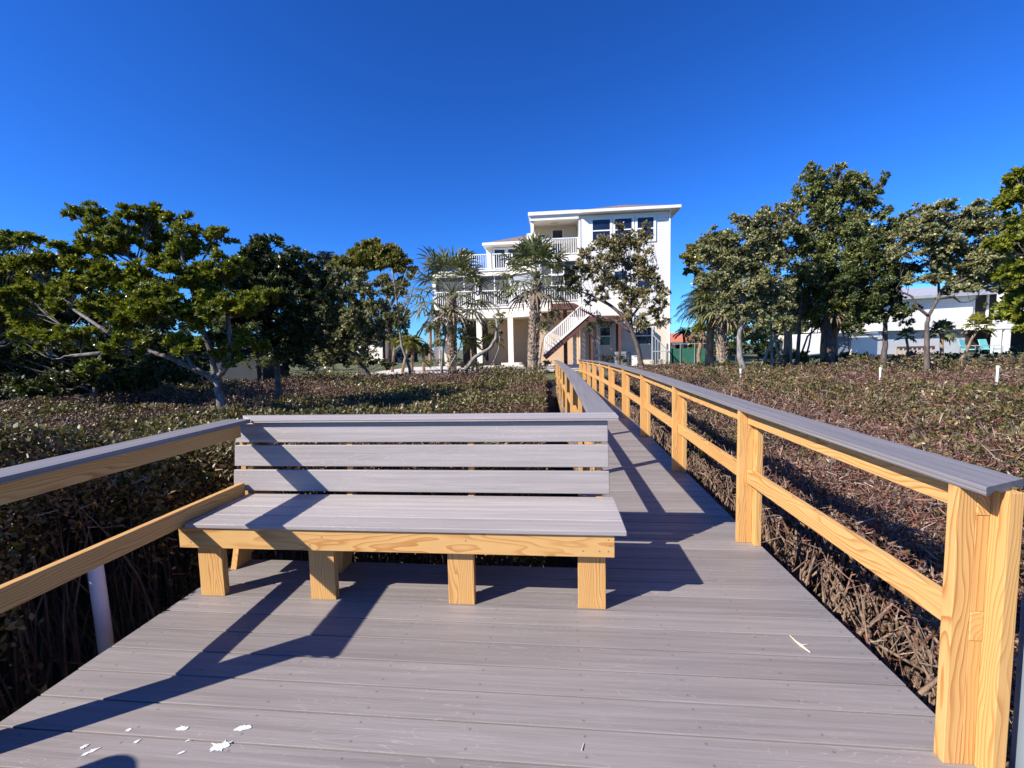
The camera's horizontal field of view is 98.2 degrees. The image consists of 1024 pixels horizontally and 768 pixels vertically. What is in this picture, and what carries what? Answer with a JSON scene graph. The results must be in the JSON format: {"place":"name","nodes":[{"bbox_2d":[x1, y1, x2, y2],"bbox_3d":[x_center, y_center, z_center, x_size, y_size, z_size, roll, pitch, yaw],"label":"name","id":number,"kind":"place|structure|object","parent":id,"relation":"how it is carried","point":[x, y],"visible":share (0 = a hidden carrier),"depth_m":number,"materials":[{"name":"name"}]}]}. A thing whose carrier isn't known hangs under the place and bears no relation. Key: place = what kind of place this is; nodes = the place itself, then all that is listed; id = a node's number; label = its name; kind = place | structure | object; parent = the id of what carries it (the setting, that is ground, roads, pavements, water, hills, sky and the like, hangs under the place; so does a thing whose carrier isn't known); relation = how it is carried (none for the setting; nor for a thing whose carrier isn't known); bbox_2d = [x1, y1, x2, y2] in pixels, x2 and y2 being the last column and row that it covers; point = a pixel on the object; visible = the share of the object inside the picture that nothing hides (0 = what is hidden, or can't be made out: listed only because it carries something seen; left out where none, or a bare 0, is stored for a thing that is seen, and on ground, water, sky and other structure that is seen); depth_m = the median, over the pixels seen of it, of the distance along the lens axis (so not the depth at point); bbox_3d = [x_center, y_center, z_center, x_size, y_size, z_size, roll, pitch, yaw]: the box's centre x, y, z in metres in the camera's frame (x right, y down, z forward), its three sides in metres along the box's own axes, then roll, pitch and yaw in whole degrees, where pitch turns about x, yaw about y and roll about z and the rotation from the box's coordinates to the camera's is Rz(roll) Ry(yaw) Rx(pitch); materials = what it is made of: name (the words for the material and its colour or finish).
{"place":"outdoors","nodes":[
{"label":"outdoors","id":0,"kind":"place"},
{"bbox_2d":[363,364,605,374],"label":"patio","id":1,"kind":"structure","parent":0,"point":[551,367],"depth_m":22.64,"materials":[{"name":"concrete"}]},
{"bbox_2d":[381,333,405,371],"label":"feather palm","id":2,"kind":"object","parent":1,"relation":"on","point":[394,344],"visible":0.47,"depth_m":21.55,"materials":[{"name":"green plant"}]},
{"bbox_2d":[393,335,425,371],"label":"feather palm","id":3,"kind":"object","parent":1,"relation":"on","point":[409,342],"visible":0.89,"depth_m":20.93,"materials":[{"name":"green plant"}]},
{"bbox_2d":[400,334,426,371],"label":"feather palm","id":4,"kind":"object","parent":1,"relation":"on","point":[412,347],"visible":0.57,"depth_m":21.48,"materials":[{"name":"green plant"}]},
{"bbox_2d":[414,344,434,371],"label":"feather palm","id":5,"kind":"object","parent":1,"relation":"on","point":[425,348],"visible":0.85,"depth_m":21.22,"materials":[{"name":"green plant"}]},
{"bbox_2d":[460,337,482,371],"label":"feather palm","id":6,"kind":"object","parent":1,"relation":"on","point":[475,340],"visible":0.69,"depth_m":20.16,"materials":[{"name":"green plant"}]},
{"bbox_2d":[477,332,504,370],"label":"feather palm","id":7,"kind":"object","parent":1,"relation":"on","point":[489,339],"visible":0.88,"depth_m":20.07,"materials":[{"name":"green plant"}]},
{"bbox_2d":[0,343,1023,720],"bbox_3d":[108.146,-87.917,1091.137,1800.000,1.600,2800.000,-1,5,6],"label":"ground","id":8,"kind":"structure","parent":0,"point":[420,557],"depth_m":5.66,"materials":[{"name":"brown soil"}]},
{"bbox_2d":[0,230,64,348],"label":"mangrove tree","id":9,"kind":"object","parent":8,"relation":"on","point":[6,277],"visible":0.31,"depth_m":8.79,"materials":[{"name":"green plant"}]},
{"bbox_2d":[87,565,113,654],"bbox_3d":[-2.336,1.702,2.568,0.089,1.411,0.072,-5,6,-37],"label":"standpipe","id":10,"kind":"object","parent":8,"relation":"on","point":[100,607],"visible":0.49,"depth_m":2.51,"materials":[{"name":"white plastic"}]},
{"bbox_2d":[0,289,214,406],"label":"buttonwood tree","id":11,"kind":"object","parent":8,"relation":"on","point":[72,316],"visible":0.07,"depth_m":12.18,"materials":[{"name":"green plant"}]},
{"bbox_2d":[0,322,221,408],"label":"mangrove tree","id":12,"kind":"object","parent":8,"relation":"on","point":[49,378],"visible":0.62,"depth_m":10.93,"materials":[{"name":"green plant"}]},
{"bbox_2d":[0,199,283,486],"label":"mangrove tree","id":13,"kind":"object","parent":8,"relation":"on","point":[205,282],"visible":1,"depth_m":6.84,"materials":[{"name":"green plant"}]},
{"bbox_2d":[9,301,410,363],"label":"woodland","id":14,"kind":"object","parent":8,"relation":"on","point":[185,330],"visible":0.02,"depth_m":46.01,"materials":[{"name":"green plant"}]},
{"bbox_2d":[217,336,289,382],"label":"garden shed","id":15,"kind":"structure","parent":8,"relation":"on","point":[239,371],"depth_m":16.62,"materials":[{"name":"grey paint"}]},
{"bbox_2d":[240,353,280,381],"bbox_3d":[-8.711,-0.143,15.463,1.432,1.882,0.790,-1,5,6],"label":"shrub","id":16,"kind":"object","parent":8,"relation":"on","point":[266,362],"visible":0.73,"depth_m":15.43,"materials":[{"name":"plant"}]},
{"bbox_2d":[0,376,537,535],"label":"undergrowth","id":17,"kind":"object","parent":8,"relation":"on","point":[23,519],"depth_m":2.87,"materials":[{"name":"green plant"}]},
{"bbox_2d":[201,233,342,410],"bbox_3d":[-4.571,-0.404,8.730,2.910,5.038,1.605,-1,5,6],"label":"mangrove tree","id":18,"kind":"object","parent":8,"relation":"on","point":[276,271],"visible":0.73,"depth_m":8.41,"materials":[{"name":"green plant"}]},
{"bbox_2d":[0,363,554,721],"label":"mangrove hedge","id":19,"kind":"object","parent":8,"relation":"on","point":[101,424],"visible":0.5,"depth_m":4.77,"materials":[{"name":"green plant"}]},
{"bbox_2d":[211,287,352,357],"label":"oak tree","id":20,"kind":"object","parent":8,"relation":"on","point":[221,320],"visible":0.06,"depth_m":43.46,"materials":[{"name":"green plant"}]},
{"bbox_2d":[0,444,577,717],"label":"mangrove stems","id":21,"kind":"object","parent":8,"relation":"on","point":[48,649],"visible":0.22,"depth_m":2.97,"materials":[{"name":"brown plant"}]},
{"bbox_2d":[313,251,334,333],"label":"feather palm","id":22,"kind":"object","parent":8,"relation":"on","point":[326,256],"visible":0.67,"depth_m":34.76,"materials":[{"name":"green plant"}]},
{"bbox_2d":[283,349,397,379],"bbox_3d":[-8.073,-0.811,18.067,7.109,2.004,1.212,-1,5,6],"label":"shrub","id":23,"kind":"object","parent":8,"relation":"on","point":[342,359],"visible":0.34,"depth_m":17.91,"materials":[{"name":"green plant"}]},
{"bbox_2d":[306,347,379,368],"bbox_3d":[-12.324,-1.587,26.330,9.304,1.970,1.983,-1,5,6],"label":"shrub","id":24,"kind":"object","parent":8,"relation":"on","point":[373,351],"visible":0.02,"depth_m":25.86,"materials":[{"name":"plant"}]},
{"bbox_2d":[279,259,408,384],"bbox_3d":[-5.828,-1.793,15.081,4.871,5.099,2.093,-1,5,6],"label":"buttonwood tree","id":25,"kind":"object","parent":8,"relation":"on","point":[359,322],"visible":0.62,"depth_m":14.76,"materials":[{"name":"green plant"}]},
{"bbox_2d":[325,237,418,368],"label":"domed tree","id":26,"kind":"object","parent":8,"relation":"on","point":[371,254],"visible":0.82,"depth_m":27.03,"materials":[{"name":"olive green broad leaves"},{"name":"dark brown bark"}]},
{"bbox_2d":[357,333,403,362],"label":"white house","id":27,"kind":"structure","parent":8,"relation":"on","point":[379,350],"depth_m":41.38,"materials":[{"name":"beige paint"}]},
{"bbox_2d":[373,268,419,376],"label":"bare tree","id":28,"kind":"object","parent":8,"relation":"on","point":[400,335],"visible":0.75,"depth_m":17.30,"materials":[{"name":"grey plant"}]},
{"bbox_2d":[416,321,440,363],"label":"feather palm","id":29,"kind":"object","parent":8,"relation":"on","point":[430,341],"visible":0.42,"depth_m":27.44,"materials":[{"name":"green plant"}]},
{"bbox_2d":[406,249,479,360],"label":"oak tree","id":30,"kind":"object","parent":8,"relation":"on","point":[426,352],"visible":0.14,"depth_m":46.86,"materials":[{"name":"green plant"}]},
{"bbox_2d":[424,305,473,372],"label":"sea grape tree","id":31,"kind":"object","parent":8,"relation":"on","point":[444,328],"visible":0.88,"depth_m":18.76,"materials":[{"name":"green plant"}]},
{"bbox_2d":[401,242,501,371],"bbox_3d":[-2.683,-3.486,20.156,5.034,6.180,4.538,-1,5,6],"label":"fan palm","id":32,"kind":"object","parent":8,"relation":"on","point":[451,263],"visible":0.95,"depth_m":19.56,"materials":[{"name":"green plant"}]},
{"bbox_2d":[417,357,551,371],"bbox_3d":[-1.247,-0.747,19.428,5.987,0.918,0.753,-1,5,6],"label":"shrub","id":33,"kind":"object","parent":8,"relation":"on","point":[545,362],"visible":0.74,"depth_m":19.49,"materials":[{"name":"green plant"}]},
{"bbox_2d":[464,308,505,374],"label":"sea grape tree","id":34,"kind":"object","parent":8,"relation":"on","point":[489,348],"visible":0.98,"depth_m":18.30,"materials":[{"name":"grey plant"}]},
{"bbox_2d":[469,329,503,371],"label":"sea grape tree","id":35,"kind":"object","parent":8,"relation":"on","point":[500,332],"visible":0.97,"depth_m":18.91,"materials":[{"name":"grey plant"}]},
{"bbox_2d":[487,232,583,373],"bbox_3d":[1.142,-3.389,18.607,4.224,6.190,3.783,-4,5,-27],"label":"fan palm","id":36,"kind":"object","parent":8,"relation":"on","point":[534,250],"visible":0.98,"depth_m":18.35,"materials":[{"name":"green plant"}]},
{"bbox_2d":[537,307,560,374],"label":"young tree","id":37,"kind":"object","parent":8,"relation":"on","point":[546,327],"visible":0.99,"depth_m":18.19,"materials":[{"name":"green plant"}]},
{"bbox_2d":[432,204,681,366],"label":"stilt house","id":38,"kind":"structure","parent":8,"relation":"on","point":[568,339],"depth_m":25.39,"materials":[{"name":"white paint"}]},
{"bbox_2d":[462,321,488,364],"bbox_3d":[-2.443,-2.672,30.169,1.806,3.166,0.200,-1,5,6],"label":"garage door","id":39,"kind":"structure","parent":38,"relation":"in","point":[470,331],"depth_m":30.06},
{"bbox_2d":[493,248,506,269],"bbox_3d":[-0.769,-7.776,28.044,0.852,1.588,0.047,-1,5,6],"label":"window","id":40,"kind":"structure","parent":38,"relation":"in","point":[495,250],"depth_m":28.04,"materials":[{"name":"white paint"}]},
{"bbox_2d":[506,247,519,268],"bbox_3d":[0.080,-7.789,27.959,0.848,1.588,0.047,-1,5,6],"label":"window","id":41,"kind":"structure","parent":38,"relation":"in","point":[508,250],"depth_m":27.93,"materials":[{"name":"white paint"}]},
{"bbox_2d":[551,228,563,252],"bbox_3d":[2.825,-8.535,27.424,0.771,2.070,0.047,-1,5,6],"label":"door","id":42,"kind":"structure","parent":38,"relation":"in","point":[555,233],"depth_m":27.38,"materials":[{"name":"white paint"}]},
{"bbox_2d":[590,217,611,243],"bbox_3d":[5.029,-8.636,24.979,1.219,1.452,0.047,-1,5,6],"label":"window","id":43,"kind":"structure","parent":38,"relation":"in","point":[598,225],"depth_m":24.97,"materials":[{"name":"white paint"}]},
{"bbox_2d":[600,326,610,345],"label":"window","id":44,"kind":"structure","parent":38,"relation":"in","point":[605,333],"depth_m":25.46,"materials":[{"name":"glass"}]},
{"bbox_2d":[612,269,629,292],"bbox_3d":[6.158,-5.850,25.097,0.971,1.295,0.047,-1,5,6],"label":"window","id":45,"kind":"structure","parent":38,"relation":"in","point":[617,271],"depth_m":25.08,"materials":[{"name":"white paint"}]},
{"bbox_2d":[613,216,633,240],"bbox_3d":[6.242,-8.655,24.857,1.175,1.452,0.047,-1,5,6],"label":"window","id":46,"kind":"structure","parent":38,"relation":"in","point":[628,220],"depth_m":24.83,"materials":[{"name":"white paint"}]},
{"bbox_2d":[634,326,653,344],"bbox_3d":[7.501,-2.749,25.239,1.064,1.046,0.047,-1,5,6],"label":"window","id":47,"kind":"structure","parent":38,"relation":"in","point":[644,338],"depth_m":25.24,"materials":[{"name":"glass"}]},
{"bbox_2d":[635,268,653,289],"bbox_3d":[7.460,-5.870,24.966,1.034,1.295,0.047,-1,5,6],"label":"window","id":48,"kind":"structure","parent":38,"relation":"in","point":[640,283],"depth_m":24.99,"materials":[{"name":"white paint"}]},
{"bbox_2d":[635,214,655,241],"bbox_3d":[7.445,-8.673,24.737,1.132,1.452,0.047,-1,5,6],"label":"window","id":49,"kind":"structure","parent":38,"relation":"in","point":[639,219],"depth_m":24.71,"materials":[{"name":"white paint"}]},
{"bbox_2d":[556,390,581,496],"bbox_3d":[0.637,0.722,10.028,3.414,0.354,20.099,-1,5,6],"label":"deck frame","id":50,"kind":"object","parent":8,"relation":"on","point":[574,469],"visible":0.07,"depth_m":9.95,"materials":[{"name":"brown wood"}]},
{"bbox_2d":[0,387,976,767],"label":"deck","id":51,"kind":"structure","parent":50,"relation":"on","point":[682,649],"depth_m":1.85,"materials":[{"name":"grey wood"}]},
{"bbox_2d":[0,419,274,613],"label":"deck railing","id":52,"kind":"object","parent":51,"relation":"on","point":[25,480],"visible":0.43,"depth_m":2.03,"materials":[{"name":"brown wood"}]},
{"bbox_2d":[210,740,232,751],"bbox_3d":[-1.010,1.256,1.540,0.076,0.001,0.047,-3,5,-15],"label":"bird dropping","id":53,"kind":"object","parent":51,"relation":"on","point":[220,746],"visible":1,"depth_m":1.54,"materials":[{"name":"white"}]},
{"bbox_2d":[234,724,251,730],"bbox_3d":[-0.977,1.249,1.613,0.059,0.001,0.028,-1,5,6],"label":"bird dropping","id":54,"kind":"object","parent":51,"relation":"on","point":[242,727],"visible":1,"depth_m":1.61,"materials":[{"name":"white"}]},
{"bbox_2d":[179,412,626,608],"bbox_3d":[-0.635,0.693,2.661,2.554,0.930,0.704,-1,5,6],"label":"bench","id":55,"kind":"object","parent":51,"relation":"on","point":[459,531],"visible":0.95,"depth_m":2.72,"materials":[{"name":"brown wood"}]},
{"bbox_2d":[554,360,613,470],"bbox_3d":[1.264,0.001,11.281,0.188,1.071,16.881,-1,5,5],"label":"deck railing","id":56,"kind":"object","parent":51,"relation":"on","point":[577,393],"visible":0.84,"depth_m":5.55,"materials":[{"name":"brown wood"}]},
{"bbox_2d":[790,636,810,652],"bbox_3d":[1.302,1.164,1.990,0.040,0.011,0.118,-2,5,-6],"label":"dry twig","id":57,"kind":"object","parent":51,"relation":"on","point":[800,644],"visible":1,"depth_m":1.98,"materials":[{"name":"wood"}]},
{"bbox_2d":[579,360,1023,767],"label":"deck railing","id":58,"kind":"object","parent":51,"relation":"on","point":[971,604],"visible":0.97,"depth_m":1.42,"materials":[{"name":"brown wood"}]},
{"bbox_2d":[584,312,612,370],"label":"young tree","id":59,"kind":"object","parent":8,"relation":"on","point":[600,322],"visible":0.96,"depth_m":19.07,"materials":[{"name":"green plant"}]},
{"bbox_2d":[599,354,632,363],"bbox_3d":[5.166,-1.100,22.067,1.670,0.861,0.684,-1,5,6],"label":"shrub","id":60,"kind":"object","parent":8,"relation":"on","point":[620,358],"visible":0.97,"depth_m":22.05,"materials":[{"name":"green plant"}]},
{"bbox_2d":[561,220,671,365],"bbox_3d":[4.347,-3.474,18.478,4.539,6.429,1.767,-1,5,6],"label":"buttonwood tree","id":61,"kind":"object","parent":8,"relation":"on","point":[616,253],"visible":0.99,"depth_m":18.23,"materials":[{"name":"green plant"}]},
{"bbox_2d":[614,352,630,364],"bbox_3d":[6.117,-1.416,24.628,0.800,0.750,0.715,-1,5,6],"label":"air conditioner","id":62,"kind":"object","parent":8,"relation":"on","point":[626,355],"visible":0.63,"depth_m":24.28,"materials":[{"name":"grey metal"}]},
{"bbox_2d":[672,327,692,347],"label":"feather palm","id":63,"kind":"object","parent":8,"relation":"on","point":[681,330],"visible":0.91,"depth_m":28.84,"materials":[{"name":"green plant"}]},
{"bbox_2d":[670,343,705,363],"bbox_3d":[9.802,-1.713,24.765,2.331,1.150,0.093,2,5,32],"label":"fence","id":64,"kind":"object","parent":8,"relation":"on","point":[687,355],"visible":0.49,"depth_m":24.84,"materials":[{"name":"green metal"}]},
{"bbox_2d":[673,289,706,347],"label":"feather palm","id":65,"kind":"object","parent":8,"relation":"on","point":[679,319],"visible":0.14,"depth_m":24.85,"materials":[{"name":"green plant"}]},
{"bbox_2d":[688,322,706,361],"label":"fan palm","id":66,"kind":"object","parent":8,"relation":"on","point":[701,338],"visible":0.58,"depth_m":22.98,"materials":[{"name":"green plant"}]},
{"bbox_2d":[679,232,722,276],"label":"tree","id":67,"kind":"object","parent":8,"relation":"on","point":[692,258],"visible":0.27,"depth_m":31.07,"materials":[{"name":"green plant"}]},
{"bbox_2d":[670,333,735,352],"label":"tiled house","id":68,"kind":"structure","parent":8,"relation":"on","point":[678,339],"depth_m":46.36,"materials":[{"name":"tile"}]},
{"bbox_2d":[678,279,733,366],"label":"fan palm","id":69,"kind":"object","parent":8,"relation":"on","point":[709,353],"visible":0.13,"depth_m":20.01,"materials":[{"name":"green plant"}]},
{"bbox_2d":[681,269,755,369],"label":"fan palm","id":70,"kind":"object","parent":8,"relation":"on","point":[722,324],"visible":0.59,"depth_m":18.47,"materials":[{"name":"green plant"}]},
{"bbox_2d":[714,343,749,361],"bbox_3d":[12.486,-1.812,25.865,2.775,1.366,0.926,0,5,12],"label":"shrub","id":71,"kind":"object","parent":8,"relation":"on","point":[735,352],"visible":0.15,"depth_m":25.78,"materials":[{"name":"green plant"}]},
{"bbox_2d":[689,200,804,374],"bbox_3d":[8.108,-3.083,15.662,3.834,6.494,2.065,-1,5,6],"label":"buttonwood tree","id":72,"kind":"object","parent":8,"relation":"on","point":[767,232],"visible":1,"depth_m":15.24,"materials":[{"name":"green plant"}]},
{"bbox_2d":[686,313,807,353],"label":"woodland","id":73,"kind":"object","parent":8,"relation":"on","point":[734,339],"visible":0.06,"depth_m":42.99,"materials":[{"name":"green plant"}]},
{"bbox_2d":[727,325,778,361],"bbox_3d":[11.245,-1.746,20.902,2.472,2.054,1.223,-1,5,6],"label":"shrub","id":74,"kind":"object","parent":8,"relation":"on","point":[758,336],"visible":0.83,"depth_m":20.87,"materials":[{"name":"green plant"}]},
{"bbox_2d":[757,326,784,374],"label":"leafless tree","id":75,"kind":"object","parent":8,"relation":"on","point":[772,341],"visible":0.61,"depth_m":16.55,"materials":[{"name":"grey plant"}]},
{"bbox_2d":[774,309,791,366],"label":"leafless tree","id":76,"kind":"object","parent":8,"relation":"on","point":[790,354],"visible":0.58,"depth_m":16.99,"materials":[{"name":"grey plant"}]},
{"bbox_2d":[768,289,811,365],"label":"fan palm","id":77,"kind":"object","parent":8,"relation":"on","point":[786,346],"visible":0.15,"depth_m":18.01,"materials":[{"name":"green plant"}]},
{"bbox_2d":[778,328,820,354],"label":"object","id":78,"kind":"object","parent":8,"relation":"on","point":[814,348],"visible":0.37,"depth_m":28.19,"materials":[{"name":"white paint"}]},
{"bbox_2d":[725,287,873,354],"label":"oak tree","id":79,"kind":"object","parent":8,"relation":"on","point":[775,328],"visible":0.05,"depth_m":29.77,"materials":[{"name":"green plant"}]},
{"bbox_2d":[597,350,1023,757],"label":"mangrove hedge","id":80,"kind":"object","parent":8,"relation":"on","point":[1006,448],"visible":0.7,"depth_m":6.19,"materials":[{"name":"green plant"}]},
{"bbox_2d":[801,324,819,363],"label":"leafless tree","id":81,"kind":"object","parent":8,"relation":"on","point":[808,335],"visible":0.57,"depth_m":17.81,"materials":[{"name":"grey plant"}]},
{"bbox_2d":[615,393,1019,767],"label":"mangrove stems","id":82,"kind":"object","parent":8,"relation":"on","point":[841,605],"visible":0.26,"depth_m":3.19,"materials":[{"name":"brown plant"}]},
{"bbox_2d":[793,281,852,369],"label":"fan palm","id":83,"kind":"object","parent":8,"relation":"on","point":[816,298],"visible":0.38,"depth_m":17.32,"materials":[{"name":"green plant"}]},
{"bbox_2d":[801,301,861,359],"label":"fan palm","id":84,"kind":"object","parent":8,"relation":"on","point":[835,328],"visible":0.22,"depth_m":17.99,"materials":[{"name":"green plant"}]},
{"bbox_2d":[763,160,918,366],"bbox_3d":[12.434,-4.354,17.027,5.845,8.198,2.754,-1,5,6],"label":"oak tree","id":85,"kind":"object","parent":8,"relation":"on","point":[825,254],"visible":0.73,"depth_m":16.70,"materials":[{"name":"green plant"}]},
{"bbox_2d":[810,333,879,355],"bbox_3d":[23.894,-2.781,32.239,3.053,1.671,3.300,-1,5,6],"label":"boat shed","id":86,"kind":"object","parent":8,"relation":"on","point":[868,345],"visible":0.21,"depth_m":30.67,"materials":[{"name":"white paint"}]},
{"bbox_2d":[673,345,1023,370],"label":"shrub","id":87,"kind":"object","parent":8,"relation":"on","point":[805,355],"visible":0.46,"depth_m":17.54,"materials":[{"name":"green plant"}]},
{"bbox_2d":[829,236,926,368],"bbox_3d":[12.608,-2.541,15.517,3.099,5.093,2.147,-1,5,6],"label":"buttonwood tree","id":88,"kind":"object","parent":8,"relation":"on","point":[883,293],"visible":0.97,"depth_m":15.25,"materials":[{"name":"green plant"}]},
{"bbox_2d":[894,326,918,357],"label":"fan palm","id":89,"kind":"object","parent":8,"relation":"on","point":[906,331],"visible":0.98,"depth_m":20.19,"materials":[{"name":"green plant"}]},
{"bbox_2d":[838,285,1023,353],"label":"white house","id":90,"kind":"structure","parent":8,"relation":"on","point":[955,311],"depth_m":32.77,"materials":[{"name":"white paint"}]},
{"bbox_2d":[923,318,960,360],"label":"fan palm","id":91,"kind":"object","parent":8,"relation":"on","point":[943,325],"visible":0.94,"depth_m":19.12,"materials":[{"name":"green plant"}]},
{"bbox_2d":[883,197,1023,380],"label":"buttonwood tree","id":92,"kind":"object","parent":8,"relation":"on","point":[925,231],"visible":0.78,"depth_m":13.77,"materials":[{"name":"green plant"}]},
{"bbox_2d":[958,340,981,356],"bbox_3d":[25.826,-2.018,25.057,0.704,0.982,0.805,-3,5,-23],"label":"garden chair","id":93,"kind":"object","parent":8,"relation":"on","point":[962,344],"visible":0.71,"depth_m":25.20,"materials":[{"name":"teal plastic"}]},
{"bbox_2d":[943,265,997,285],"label":"oak tree","id":94,"kind":"object","parent":8,"relation":"on","point":[948,281],"visible":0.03,"depth_m":44.52,"materials":[{"name":"green plant"}]},
{"bbox_2d":[957,312,996,359],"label":"fan palm","id":95,"kind":"object","parent":8,"relation":"on","point":[982,318],"visible":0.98,"depth_m":18.98,"materials":[{"name":"green plant"}]},
{"bbox_2d":[978,339,1003,355],"bbox_3d":[26.879,-2.034,24.955,0.704,0.982,0.806,-2,5,-11],"label":"garden chair","id":96,"kind":"object","parent":8,"relation":"on","point":[983,343],"visible":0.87,"depth_m":25.15,"materials":[{"name":"teal plastic"}]},
{"bbox_2d":[995,366,999,381],"bbox_3d":[10.448,0.475,9.591,0.058,1.747,0.060,-1,5,6],"label":"marker pipe","id":97,"kind":"object","parent":8,"relation":"on","point":[997,373],"visible":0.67,"depth_m":9.52,"materials":[{"name":"white plastic"}]},
{"bbox_2d":[979,165,1023,332],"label":"mangrove tree","id":98,"kind":"object","parent":8,"relation":"on","point":[1008,307],"visible":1,"depth_m":6.68,"materials":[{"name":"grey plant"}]},
{"bbox_2d":[1010,593,1023,767],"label":"standpipe","id":99,"kind":"object","parent":8,"relation":"on","point":[1017,752],"visible":1,"depth_m":1.39,"materials":[{"name":"grey plastic"}]},
{"bbox_2d":[0,0,1023,350],"label":"sky","id":100,"kind":"structure","parent":0,"point":[317,125],"materials":[{"name":"blue"}]},
{"bbox_2d":[895,346,934,359],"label":"picnic deck","id":101,"kind":"structure","parent":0,"point":[910,349],"depth_m":23.05,"materials":[{"name":"beige paint"}]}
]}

